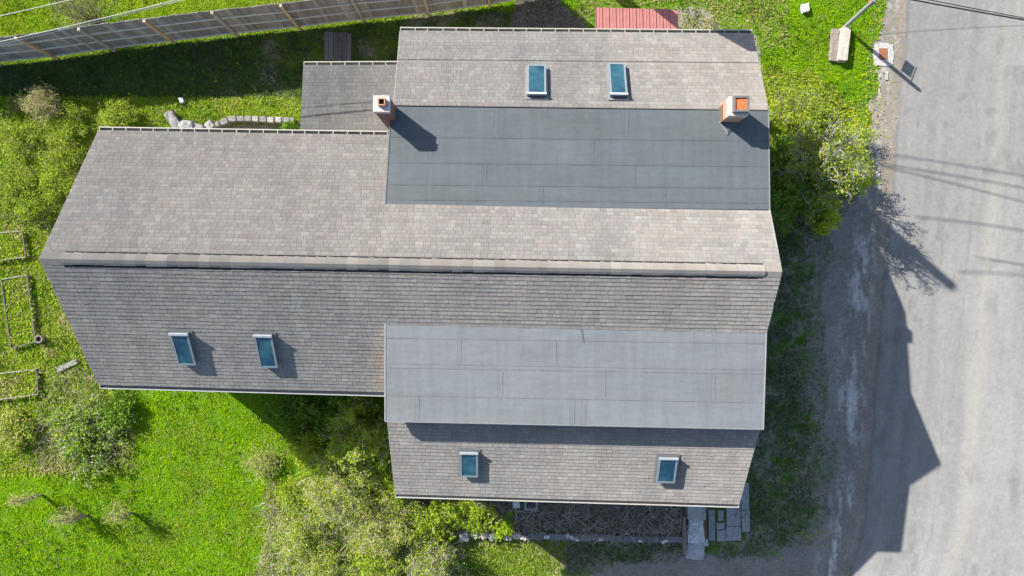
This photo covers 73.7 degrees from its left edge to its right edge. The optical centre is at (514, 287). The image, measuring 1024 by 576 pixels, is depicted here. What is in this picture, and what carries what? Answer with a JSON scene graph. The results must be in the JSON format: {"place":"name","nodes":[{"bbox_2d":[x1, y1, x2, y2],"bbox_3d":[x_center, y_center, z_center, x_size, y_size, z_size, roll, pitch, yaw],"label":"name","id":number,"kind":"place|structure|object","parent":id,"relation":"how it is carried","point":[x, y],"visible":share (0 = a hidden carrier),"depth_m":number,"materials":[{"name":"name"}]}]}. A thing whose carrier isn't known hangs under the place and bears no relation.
{"place":"outdoors","nodes":[
{"label":"outdoors","id":0,"kind":"place"},
{"bbox_2d":[0,0,68,15],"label":"overhead cable","id":1,"kind":"object","parent":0,"point":[34,8],"visible":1,"depth_m":21.25,"materials":[{"name":"metal"}]},
{"bbox_2d":[0,0,174,41],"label":"overhead cable","id":2,"kind":"object","parent":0,"point":[91,20],"visible":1,"depth_m":21.39,"materials":[{"name":"metal"}]},
{"bbox_2d":[0,0,182,44],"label":"overhead cable","id":3,"kind":"object","parent":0,"point":[90,23],"visible":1,"depth_m":21.45,"materials":[{"name":"metal"}]},
{"bbox_2d":[0,0,904,575],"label":"ground","id":4,"kind":"structure","parent":0,"point":[818,382],"depth_m":27.43,"materials":[{"name":"green plant"}]},
{"bbox_2d":[0,231,28,260],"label":"garden bed","id":5,"kind":"object","parent":4,"relation":"on","point":[24,247],"visible":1,"depth_m":27.23,"materials":[{"name":"grey wood"}]},
{"bbox_2d":[0,275,37,347],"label":"garden bed","id":6,"kind":"object","parent":4,"relation":"on","point":[33,310],"visible":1,"depth_m":27.23,"materials":[{"name":"grey wood"}]},
{"bbox_2d":[0,404,40,452],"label":"shrub","id":7,"kind":"object","parent":4,"relation":"on","point":[14,426],"visible":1,"depth_m":26.98,"materials":[{"name":"green plant"}]},
{"bbox_2d":[0,158,40,207],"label":"shrub","id":8,"kind":"object","parent":4,"relation":"on","point":[6,183],"visible":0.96,"depth_m":27.00,"materials":[{"name":"green plant"}]},
{"bbox_2d":[0,369,41,399],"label":"garden bed","id":9,"kind":"object","parent":4,"relation":"on","point":[38,379],"visible":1,"depth_m":27.23,"materials":[{"name":"grey wood"}]},
{"bbox_2d":[0,228,42,400],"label":"bed weeds","id":10,"kind":"object","parent":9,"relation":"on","point":[22,303],"visible":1,"depth_m":27.24,"materials":[{"name":"green plant"}]},
{"bbox_2d":[0,109,46,163],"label":"shrub","id":11,"kind":"object","parent":4,"relation":"on","point":[12,133],"visible":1,"depth_m":27.02,"materials":[{"name":"green plant"}]},
{"bbox_2d":[5,489,42,508],"bbox_3d":[-18.981,8.198,26.450,1.192,1.912,0.840,0,90,0],"label":"sapling","id":12,"kind":"object","parent":4,"relation":"on","point":[20,500],"visible":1,"depth_m":26.32,"materials":[{"name":"green plant"}]},
{"bbox_2d":[6,182,63,231],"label":"shrub","id":13,"kind":"object","parent":4,"relation":"on","point":[32,209],"visible":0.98,"depth_m":27.00,"materials":[{"name":"green plant"}]},
{"bbox_2d":[14,77,62,125],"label":"shrub","id":14,"kind":"object","parent":4,"relation":"on","point":[44,103],"visible":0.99,"depth_m":26.68,"materials":[{"name":"beige plant"}]},
{"bbox_2d":[34,335,45,342],"bbox_3d":[-18.945,2.034,27.270,0.320,0.260,0.312,0,90,0],"label":"plant pot","id":15,"kind":"object","parent":4,"relation":"on","point":[38,338],"visible":1,"depth_m":27.19,"materials":[{"name":"stone"}]},
{"bbox_2d":[35,161,77,203],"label":"shrub","id":16,"kind":"object","parent":4,"relation":"on","point":[51,177],"visible":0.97,"depth_m":27.01,"materials":[{"name":"green plant"}]},
{"bbox_2d":[29,124,87,177],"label":"shrub","id":17,"kind":"object","parent":4,"relation":"on","point":[61,149],"visible":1,"depth_m":27.01,"materials":[{"name":"green plant"}]},
{"bbox_2d":[39,96,90,142],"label":"shrub","id":18,"kind":"object","parent":4,"relation":"on","point":[63,122],"visible":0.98,"depth_m":27.01,"materials":[{"name":"green plant"}]},
{"bbox_2d":[46,502,87,531],"bbox_3d":[-17.410,8.907,26.527,1.113,1.772,1.104,0,90,0],"label":"sapling","id":19,"kind":"object","parent":4,"relation":"on","point":[78,516],"visible":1,"depth_m":26.56,"materials":[{"name":"green plant"}]},
{"bbox_2d":[56,359,78,371],"bbox_3d":[-17.917,3.104,27.345,0.899,0.070,0.193,-24,90,0],"label":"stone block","id":20,"kind":"object","parent":4,"relation":"on","point":[60,368],"visible":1,"depth_m":27.31,"materials":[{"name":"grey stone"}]},
{"bbox_2d":[24,365,135,474],"bbox_3d":[-17.354,5.278,27.198,4.523,0.417,4.501,0,90,0],"label":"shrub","id":21,"kind":"object","parent":4,"relation":"on","point":[59,426],"visible":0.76,"depth_m":27.24,"materials":[{"name":"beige plant"}]},
{"bbox_2d":[43,0,121,48],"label":"bare bush","id":22,"kind":"object","parent":4,"relation":"on","point":[77,7],"visible":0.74,"depth_m":26.28,"materials":[{"name":"beige plant"}]},
{"bbox_2d":[46,390,137,489],"bbox_3d":[-17.002,5.914,26.969,3.856,1.016,3.456,-43,90,0],"label":"shrub","id":23,"kind":"object","parent":4,"relation":"on","point":[80,431],"visible":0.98,"depth_m":27.02,"materials":[{"name":"green plant"}]},
{"bbox_2d":[100,498,133,526],"bbox_3d":[-15.430,8.794,26.601,0.913,1.626,1.046,16,90,0],"label":"sapling","id":24,"kind":"object","parent":4,"relation":"on","point":[122,515],"visible":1,"depth_m":26.40,"materials":[{"name":"green plant"}]},
{"bbox_2d":[92,389,142,430],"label":"shrub","id":25,"kind":"object","parent":4,"relation":"on","point":[118,406],"visible":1,"depth_m":26.97,"materials":[{"name":"green plant"}]},
{"bbox_2d":[95,96,141,126],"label":"shrub","id":26,"kind":"object","parent":4,"relation":"on","point":[115,111],"visible":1,"depth_m":27.02,"materials":[{"name":"green plant"}]},
{"bbox_2d":[163,110,180,127],"bbox_3d":[-13.607,-6.682,27.251,0.402,0.390,0.801,-32,90,0],"label":"boulder","id":27,"kind":"object","parent":4,"relation":"on","point":[172,118],"visible":0.78,"depth_m":27.09,"materials":[{"name":"stone"}]},
{"bbox_2d":[178,97,184,103],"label":"rock","id":28,"kind":"object","parent":4,"relation":"on","point":[182,100],"visible":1,"depth_m":27.29,"materials":[{"name":"stone"}]},
{"bbox_2d":[179,120,194,127],"bbox_3d":[-13.061,-6.451,27.234,0.574,0.418,0.446,-4,90,0],"label":"boulder","id":29,"kind":"object","parent":4,"relation":"on","point":[185,124],"visible":0.56,"depth_m":27.05,"materials":[{"name":"stone"}]},
{"bbox_2d":[193,123,205,127],"bbox_3d":[-12.616,-6.402,27.290,0.462,0.327,0.335,14,90,0],"label":"boulder","id":30,"kind":"object","parent":4,"relation":"on","point":[195,125],"visible":0.52,"depth_m":27.14,"materials":[{"name":"stone"}]},
{"bbox_2d":[204,120,216,127],"bbox_3d":[-12.134,-6.481,27.261,0.361,0.376,0.348,-40,90,0],"label":"boulder","id":31,"kind":"object","parent":4,"relation":"on","point":[209,124],"visible":0.73,"depth_m":27.10,"materials":[{"name":"stone"}]},
{"bbox_2d":[214,121,221,127],"bbox_3d":[-11.838,-6.529,27.280,0.154,0.313,0.202,-20,90,0],"label":"edging block","id":32,"kind":"object","parent":4,"relation":"on","point":[217,124],"depth_m":27.14,"materials":[{"name":"stone"}]},
{"bbox_2d":[219,117,230,126],"bbox_3d":[-11.582,-6.625,27.279,0.311,0.314,0.222,-26,90,0],"label":"edging block","id":33,"kind":"object","parent":4,"relation":"on","point":[224,122],"depth_m":27.14,"materials":[{"name":"stone"}]},
{"bbox_2d":[228,116,237,122],"bbox_3d":[-11.249,-6.732,27.280,0.313,0.314,0.212,-3,90,0],"label":"edging block","id":34,"kind":"object","parent":4,"relation":"on","point":[232,119],"depth_m":27.14,"materials":[{"name":"stone"}]},
{"bbox_2d":[237,116,244,121],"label":"edging block","id":35,"kind":"object","parent":4,"relation":"on","point":[240,118],"depth_m":27.13,"materials":[{"name":"stone"}]},
{"bbox_2d":[244,116,252,122],"bbox_3d":[-10.629,-6.743,27.280,0.267,0.314,0.202,0,90,0],"label":"edging block","id":36,"kind":"object","parent":4,"relation":"on","point":[247,119],"depth_m":27.13,"materials":[{"name":"stone"}]},
{"bbox_2d":[252,116,259,122],"bbox_3d":[-10.328,-6.734,27.280,0.245,0.313,0.200,1,90,0],"label":"edging block","id":37,"kind":"object","parent":4,"relation":"on","point":[255,119],"depth_m":27.13,"materials":[{"name":"stone"}]},
{"bbox_2d":[0,0,513,65],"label":"fence","id":38,"kind":"object","parent":4,"relation":"on","point":[173,28],"visible":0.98,"depth_m":26.32,"materials":[{"name":"grey wood"}]},
{"bbox_2d":[237,439,286,490],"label":"shrub","id":39,"kind":"object","parent":4,"relation":"on","point":[266,462],"visible":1,"depth_m":27.00,"materials":[{"name":"green plant"}]},
{"bbox_2d":[259,116,267,122],"bbox_3d":[-10.019,-6.722,27.280,0.270,0.313,0.212,2,90,0],"label":"edging block","id":40,"kind":"object","parent":4,"relation":"on","point":[262,119],"depth_m":27.13,"materials":[{"name":"stone"}]},
{"bbox_2d":[267,117,275,123],"bbox_3d":[-9.718,-6.700,27.279,0.257,0.312,0.211,1,90,0],"label":"edging block","id":41,"kind":"object","parent":4,"relation":"on","point":[271,120],"depth_m":27.13,"materials":[{"name":"stone"}]},
{"bbox_2d":[275,117,282,123],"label":"edging block","id":42,"kind":"object","parent":4,"relation":"on","point":[278,120],"depth_m":27.13,"materials":[{"name":"stone"}]},
{"bbox_2d":[282,117,289,122],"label":"edging block","id":43,"kind":"object","parent":4,"relation":"on","point":[285,119],"depth_m":27.13,"materials":[{"name":"stone"}]},
{"bbox_2d":[279,120,299,129],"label":"shrub","id":44,"kind":"object","parent":4,"relation":"on","point":[289,125],"visible":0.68,"depth_m":27.05,"materials":[{"name":"green plant"}]},
{"bbox_2d":[258,394,323,432],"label":"shrub","id":45,"kind":"object","parent":4,"relation":"on","point":[285,410],"visible":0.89,"depth_m":26.74,"materials":[{"name":"green plant"}]},
{"bbox_2d":[270,424,313,458],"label":"bare bush","id":46,"kind":"object","parent":4,"relation":"on","point":[298,431],"visible":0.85,"depth_m":26.87,"materials":[{"name":"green plant"}]},
{"bbox_2d":[258,502,334,575],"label":"shrub","id":47,"kind":"object","parent":4,"relation":"on","point":[303,545],"visible":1,"depth_m":26.71,"materials":[{"name":"green plant"}]},
{"bbox_2d":[272,467,323,519],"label":"shrub","id":48,"kind":"object","parent":4,"relation":"on","point":[286,491],"visible":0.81,"depth_m":26.77,"materials":[{"name":"green plant"}]},
{"bbox_2d":[287,430,328,476],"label":"shrub","id":49,"kind":"object","parent":4,"relation":"on","point":[309,447],"visible":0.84,"depth_m":26.51,"materials":[{"name":"green plant"}]},
{"bbox_2d":[292,532,360,575],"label":"shrub","id":50,"kind":"object","parent":4,"relation":"on","point":[329,560],"visible":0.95,"depth_m":26.77,"materials":[{"name":"green plant"}]},
{"bbox_2d":[324,32,350,60],"bbox_3d":[-7.083,-9.674,27.349,1.077,0.062,1.175,0,90,0],"label":"boardwalk mat","id":51,"kind":"object","parent":4,"relation":"on","point":[337,46],"visible":0.94,"depth_m":27.32,"materials":[{"name":"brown wood"}]},
{"bbox_2d":[295,444,384,534],"bbox_3d":[-6.635,7.480,26.069,3.575,2.710,3.332,-27,90,0],"label":"shrub","id":52,"kind":"object","parent":4,"relation":"on","point":[335,485],"visible":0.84,"depth_m":25.81,"materials":[{"name":"green plant"}]},
{"bbox_2d":[300,395,383,436],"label":"shrub","id":53,"kind":"object","parent":4,"relation":"on","point":[328,410],"visible":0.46,"depth_m":26.41,"materials":[{"name":"green plant"}]},
{"bbox_2d":[315,396,390,483],"bbox_3d":[-5.731,5.744,25.529,3.115,3.802,3.243,30,90,0],"label":"shrub","id":54,"kind":"object","parent":4,"relation":"on","point":[360,441],"visible":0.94,"depth_m":25.16,"materials":[{"name":"green plant"}]},
{"bbox_2d":[251,491,472,575],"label":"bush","id":55,"kind":"object","parent":4,"relation":"on","point":[337,546],"visible":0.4,"depth_m":27.19,"materials":[{"name":"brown plant"}]},
{"bbox_2d":[340,541,408,575],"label":"shrub","id":56,"kind":"object","parent":4,"relation":"on","point":[369,568],"visible":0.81,"depth_m":26.52,"materials":[{"name":"green plant"}]},
{"bbox_2d":[344,483,425,568],"bbox_3d":[-5.126,9.047,26.323,3.176,2.203,3.387,45,90,0],"label":"shrub","id":57,"kind":"object","parent":4,"relation":"on","point":[379,524],"visible":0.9,"depth_m":26.12,"materials":[{"name":"green plant"}]},
{"bbox_2d":[363,454,418,508],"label":"shrub","id":58,"kind":"object","parent":4,"relation":"on","point":[388,483],"visible":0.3,"depth_m":25.97,"materials":[{"name":"green plant"}]},
{"bbox_2d":[39,27,781,507],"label":"house","id":59,"kind":"structure","parent":4,"relation":"on","point":[533,265],"depth_m":20.56,"materials":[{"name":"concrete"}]},
{"bbox_2d":[390,498,467,543],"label":"shrub","id":60,"kind":"object","parent":4,"relation":"on","point":[432,517],"visible":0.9,"depth_m":26.41,"materials":[{"name":"green plant"}]},
{"bbox_2d":[396,532,466,575],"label":"shrub","id":61,"kind":"object","parent":4,"relation":"on","point":[434,557],"visible":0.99,"depth_m":26.11,"materials":[{"name":"green plant"}]},
{"bbox_2d":[0,0,873,575],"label":"weeds","id":62,"kind":"object","parent":4,"relation":"on","point":[220,392],"visible":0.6,"depth_m":27.30,"materials":[{"name":"green plant"}]},
{"bbox_2d":[36,4,886,567],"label":"dandelions","id":63,"kind":"object","parent":4,"relation":"on","point":[848,148],"visible":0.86,"depth_m":27.28,"materials":[{"name":"yellow plant"}]},
{"bbox_2d":[458,530,468,541],"bbox_3d":[-2.033,9.911,27.262,0.434,0.379,0.386,-2,90,0],"label":"edging stone","id":64,"kind":"object","parent":4,"relation":"on","point":[462,533],"visible":0.95,"depth_m":27.09,"materials":[{"name":"grey stone"}]},
{"bbox_2d":[446,500,498,538],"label":"shrub","id":65,"kind":"object","parent":4,"relation":"on","point":[476,514],"visible":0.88,"depth_m":26.85,"materials":[{"name":"green plant"}]},
{"bbox_2d":[469,532,477,539],"bbox_3d":[-1.635,9.866,27.299,0.338,0.276,0.235,30,90,0],"label":"edging stone","id":66,"kind":"object","parent":4,"relation":"on","point":[472,536],"visible":0.7,"depth_m":27.19,"materials":[{"name":"grey stone"}]},
{"bbox_2d":[481,531,487,539],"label":"edging stone","id":67,"kind":"object","parent":4,"relation":"on","point":[485,535],"visible":0.69,"depth_m":27.15,"materials":[{"name":"grey stone"}]},
{"bbox_2d":[488,531,496,541],"bbox_3d":[-0.875,9.909,27.284,0.373,0.324,0.318,-30,90,0],"label":"edging stone","id":68,"kind":"object","parent":4,"relation":"on","point":[490,535],"visible":0.76,"depth_m":27.14,"materials":[{"name":"grey stone"}]},
{"bbox_2d":[489,509,515,542],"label":"shrub","id":69,"kind":"object","parent":4,"relation":"on","point":[503,528],"visible":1,"depth_m":26.97,"materials":[{"name":"green plant"}]},
{"bbox_2d":[512,531,519,538],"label":"edging stone","id":70,"kind":"object","parent":4,"relation":"on","point":[516,537],"visible":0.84,"depth_m":27.15,"materials":[{"name":"grey stone"}]},
{"bbox_2d":[513,501,519,507],"bbox_3d":[0.064,8.605,27.235,0.268,0.330,0.246,-6,90,0],"label":"utility box","id":71,"kind":"object","parent":4,"relation":"on","point":[516,504],"visible":0.88,"depth_m":27.07,"materials":[{"name":"grey metal"}]},
{"bbox_2d":[519,534,526,540],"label":"edging stone","id":72,"kind":"object","parent":4,"relation":"on","point":[521,537],"visible":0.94,"depth_m":27.19,"materials":[{"name":"grey stone"}]},
{"bbox_2d":[524,502,537,510],"bbox_3d":[0.648,8.605,27.270,0.546,0.300,0.471,0,90,0],"label":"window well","id":73,"kind":"object","parent":4,"relation":"on","point":[532,507],"depth_m":27.12,"materials":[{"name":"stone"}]},
{"bbox_2d":[398,498,699,550],"bbox_3d":[1.303,9.124,27.163,12.058,0.496,2.848,0,90,0],"label":"garden bed","id":74,"kind":"object","parent":4,"relation":"on","point":[589,526],"visible":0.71,"depth_m":27.19,"materials":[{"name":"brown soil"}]},
{"bbox_2d":[515,0,592,27],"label":"cut brush","id":75,"kind":"object","parent":4,"relation":"on","point":[553,15],"visible":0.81,"depth_m":27.31,"materials":[{"name":"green plant"}]},
{"bbox_2d":[527,532,682,542],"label":"garden kerb","id":76,"kind":"structure","parent":4,"relation":"on","point":[634,538],"depth_m":27.21,"materials":[{"name":"stone"}]},
{"bbox_2d":[594,7,677,28],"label":"shed","id":77,"kind":"structure","parent":4,"relation":"on","point":[625,18],"depth_m":25.39,"materials":[{"name":"metal"}]},
{"bbox_2d":[681,506,708,559],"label":"stone steps","id":78,"kind":"structure","parent":4,"relation":"on","point":[695,543],"depth_m":27.16,"materials":[{"name":"grey stone"}]},
{"bbox_2d":[708,482,749,540],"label":"paving","id":79,"kind":"structure","parent":4,"relation":"on","point":[733,530],"depth_m":27.36,"materials":[{"name":"stone"}]},
{"bbox_2d":[770,133,799,185],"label":"shrub","id":80,"kind":"object","parent":4,"relation":"on","point":[775,155],"visible":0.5,"depth_m":26.23,"materials":[{"name":"green plant"}]},
{"bbox_2d":[768,76,837,136],"bbox_3d":[11.018,-7.079,26.693,2.936,1.449,2.278,27,90,0],"label":"shrub","id":81,"kind":"object","parent":4,"relation":"on","point":[795,109],"visible":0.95,"depth_m":26.63,"materials":[{"name":"green plant"}]},
{"bbox_2d":[770,161,837,237],"bbox_3d":[10.496,-3.349,25.931,3.145,3.001,2.937,0,90,0],"label":"shrub","id":82,"kind":"object","parent":4,"relation":"on","point":[782,204],"visible":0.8,"depth_m":25.40,"materials":[{"name":"green plant"}]},
{"bbox_2d":[800,3,809,13],"bbox_3d":[11.622,-11.195,27.330,0.278,0.216,0.346,-10,90,0],"label":"rock","id":83,"kind":"object","parent":4,"relation":"on","point":[805,8],"visible":1,"depth_m":27.23,"materials":[{"name":"stone"}]},
{"bbox_2d":[802,199,842,237],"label":"shrub","id":84,"kind":"object","parent":4,"relation":"on","point":[820,225],"visible":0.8,"depth_m":25.65,"materials":[{"name":"green plant"}]},
{"bbox_2d":[773,107,876,213],"bbox_3d":[11.362,-4.627,24.918,3.549,5.006,3.524,-35,90,0],"label":"shrub","id":85,"kind":"object","parent":4,"relation":"on","point":[820,159],"visible":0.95,"depth_m":24.55,"materials":[{"name":"green plant"}]},
{"bbox_2d":[828,27,850,62],"bbox_3d":[12.961,-9.713,27.260,0.657,0.350,1.366,5,90,0],"label":"concrete step","id":86,"kind":"object","parent":4,"relation":"on","point":[839,44],"visible":1,"depth_m":27.22,"materials":[{"name":"stone"}]},
{"bbox_2d":[830,114,879,162],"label":"shrub","id":87,"kind":"object","parent":4,"relation":"on","point":[868,133],"visible":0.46,"depth_m":26.71,"materials":[{"name":"green plant"}]},
{"bbox_2d":[843,0,876,26],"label":"sign post","id":88,"kind":"object","parent":4,"relation":"on","point":[860,13],"visible":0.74,"depth_m":25.84,"materials":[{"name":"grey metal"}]},
{"bbox_2d":[841,149,883,197],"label":"shrub","id":89,"kind":"object","parent":4,"relation":"on","point":[867,182],"visible":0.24,"depth_m":26.73,"materials":[{"name":"green plant"}]},
{"bbox_2d":[590,0,906,575],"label":"road shoulder","id":90,"kind":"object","parent":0,"point":[861,243],"visible":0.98,"depth_m":27.39},
{"bbox_2d":[873,43,893,66],"bbox_3d":[14.781,-9.357,27.376,0.853,0.087,0.945,0,90,0],"label":"storm drain","id":91,"kind":"object","parent":90,"relation":"on","point":[883,54],"visible":1,"depth_m":27.36,"materials":[{"name":"concrete"}]},
{"bbox_2d":[850,0,1023,575],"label":"road","id":92,"kind":"structure","parent":0,"point":[944,492],"depth_m":27.38,"materials":[{"name":"grey asphalt"}]},
{"bbox_2d":[912,0,1023,20],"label":"road wire","id":93,"kind":"object","parent":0,"point":[968,10],"visible":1,"depth_m":19.54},
{"bbox_2d":[930,0,1023,17],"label":"road wire","id":94,"kind":"object","parent":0,"point":[976,9],"visible":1,"depth_m":19.49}
]}

